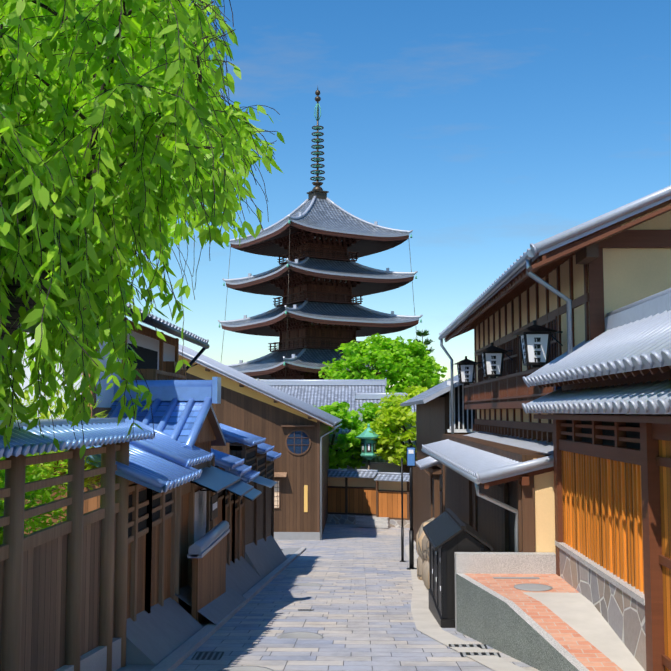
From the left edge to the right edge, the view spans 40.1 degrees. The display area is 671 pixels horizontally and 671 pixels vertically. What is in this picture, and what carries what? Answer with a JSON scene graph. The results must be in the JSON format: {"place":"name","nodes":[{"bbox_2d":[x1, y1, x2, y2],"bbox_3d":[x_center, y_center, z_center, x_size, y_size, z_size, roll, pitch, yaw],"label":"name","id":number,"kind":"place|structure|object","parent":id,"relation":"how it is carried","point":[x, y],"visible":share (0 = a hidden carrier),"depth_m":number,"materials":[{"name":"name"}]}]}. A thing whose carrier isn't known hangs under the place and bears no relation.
{"place":"outdoors","nodes":[
{"label":"outdoors","id":0,"kind":"place"},
{"bbox_2d":[0,0,279,459],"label":"willow tree","id":1,"kind":"object","parent":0,"point":[63,209],"depth_m":5.21,"materials":[{"name":"green plant"}]},
{"bbox_2d":[0,0,284,424],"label":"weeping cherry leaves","id":2,"kind":"object","parent":1,"relation":"attached to","point":[44,31],"visible":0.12,"depth_m":6.15,"materials":[{"name":"green plant"}]},
{"bbox_2d":[116,523,539,670],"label":"street","id":3,"kind":"structure","parent":0,"point":[343,597],"depth_m":13.17,"materials":[{"name":"stone"}]},
{"bbox_2d":[329,425,353,465],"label":"tree","id":4,"kind":"object","parent":3,"relation":"on","point":[333,437],"visible":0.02,"depth_m":58.81,"materials":[{"name":"green plant"}]},
{"bbox_2d":[314,401,376,468],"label":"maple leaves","id":5,"kind":"object","parent":4,"relation":"attached to","point":[345,443],"visible":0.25,"depth_m":57.09,"materials":[{"name":"green plant"}]},
{"bbox_2d":[326,469,409,527],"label":"garden wall","id":6,"kind":"structure","parent":3,"relation":"on","point":[363,498],"depth_m":52.34,"materials":[{"name":"wood"}]},
{"bbox_2d":[355,424,381,469],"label":"bronze lantern","id":7,"kind":"object","parent":3,"relation":"on","point":[368,446],"visible":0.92,"depth_m":54.43,"materials":[{"name":"metal"}]},
{"bbox_2d":[357,402,414,432],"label":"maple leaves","id":8,"kind":"object","parent":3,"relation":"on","point":[369,411],"depth_m":61.50,"materials":[{"name":"green plant"}]},
{"bbox_2d":[392,406,415,446],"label":"tree","id":9,"kind":"object","parent":3,"relation":"on","point":[409,440],"visible":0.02,"depth_m":55.87,"materials":[{"name":"green plant"}]},
{"bbox_2d":[359,386,427,467],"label":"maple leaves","id":10,"kind":"object","parent":9,"relation":"attached to","point":[394,417],"visible":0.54,"depth_m":54.42,"materials":[{"name":"green plant"}]},
{"bbox_2d":[400,447,416,569],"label":"street poles","id":11,"kind":"object","parent":3,"relation":"on","point":[410,457],"visible":0.96,"depth_m":23.95,"materials":[{"name":"black metal"}]},
{"bbox_2d":[416,518,434,589],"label":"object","id":12,"kind":"structure","parent":3,"relation":"on","point":[422,544],"depth_m":19.99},
{"bbox_2d":[423,508,492,627],"bbox_3d":[1.828,3.605,14.003,0.820,1.679,2.360,0,-5,1],"label":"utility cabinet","id":13,"kind":"object","parent":3,"relation":"on","point":[448,532],"visible":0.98,"depth_m":12.97,"materials":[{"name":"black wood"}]},
{"bbox_2d":[454,552,644,670],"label":"entrance platform","id":14,"kind":"structure","parent":3,"relation":"on","point":[533,610],"depth_m":10.69,"materials":[{"name":"concrete"}]},
{"bbox_2d":[126,0,670,387],"label":"sky","id":15,"kind":"structure","parent":0,"point":[486,131],"materials":[{"name":"blue"}]},
{"bbox_2d":[409,330,440,386],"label":"conifer","id":16,"kind":"object","parent":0,"point":[427,342],"depth_m":92.82,"materials":[{"name":"green plant"}]},
{"bbox_3d":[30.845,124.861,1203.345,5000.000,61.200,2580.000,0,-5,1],"label":"ground","id":17,"kind":"structure","parent":0,"visible":0},
{"bbox_2d":[0,465,66,544],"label":"shrub","id":18,"kind":"object","parent":17,"relation":"on","point":[43,518],"visible":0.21,"depth_m":8.66,"materials":[{"name":"green plant"}]},
{"bbox_2d":[0,411,67,535],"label":"shrub","id":19,"kind":"object","parent":17,"relation":"on","point":[38,470],"visible":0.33,"depth_m":8.48,"materials":[{"name":"green plant"}]},
{"bbox_2d":[0,386,99,492],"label":"shrub","id":20,"kind":"object","parent":17,"relation":"on","point":[26,395],"visible":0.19,"depth_m":9.12,"materials":[{"name":"green plant"}]},
{"bbox_2d":[0,385,132,486],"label":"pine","id":21,"kind":"object","parent":17,"relation":"on","point":[86,481],"visible":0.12,"depth_m":10.22,"materials":[{"name":"green plant"}]},
{"bbox_2d":[0,418,155,670],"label":"fence","id":22,"kind":"object","parent":17,"relation":"on","point":[63,595],"visible":0.85,"depth_m":7.91,"materials":[{"name":"wood"}]},
{"bbox_2d":[8,303,209,418],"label":"house","id":23,"kind":"structure","parent":17,"relation":"on","point":[156,354],"depth_m":15.97,"materials":[{"name":"white paint"}]},
{"bbox_2d":[1,377,286,664],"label":"townhouses","id":24,"kind":"structure","parent":17,"relation":"on","point":[203,545],"depth_m":13.48,"materials":[{"name":"brown wood"}]},
{"bbox_2d":[178,344,341,539],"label":"dark house","id":25,"kind":"structure","parent":17,"relation":"on","point":[294,431],"depth_m":41.73,"materials":[{"name":"brown wood"}]},
{"bbox_2d":[218,88,422,379],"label":"pagoda","id":26,"kind":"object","parent":17,"relation":"on","point":[318,280],"visible":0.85,"depth_m":98.30,"materials":[{"name":"brown wood"}]},
{"bbox_2d":[257,373,475,541],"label":"background houses","id":27,"kind":"structure","parent":17,"relation":"on","point":[432,405],"depth_m":37.89,"materials":[{"name":"grey tile"}]},
{"bbox_2d":[318,333,449,392],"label":"tree","id":28,"kind":"object","parent":17,"relation":"on","point":[390,356],"depth_m":85.33,"materials":[{"name":"green plant"}]},
{"bbox_2d":[421,185,670,553],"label":"townhouse","id":29,"kind":"structure","parent":17,"relation":"on","point":[537,306],"depth_m":14.03,"materials":[{"name":"brown wood"}]},
{"bbox_2d":[522,288,670,670],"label":"house","id":30,"kind":"structure","parent":17,"relation":"on","point":[608,404],"depth_m":9.68,"materials":[{"name":"brown wood"}]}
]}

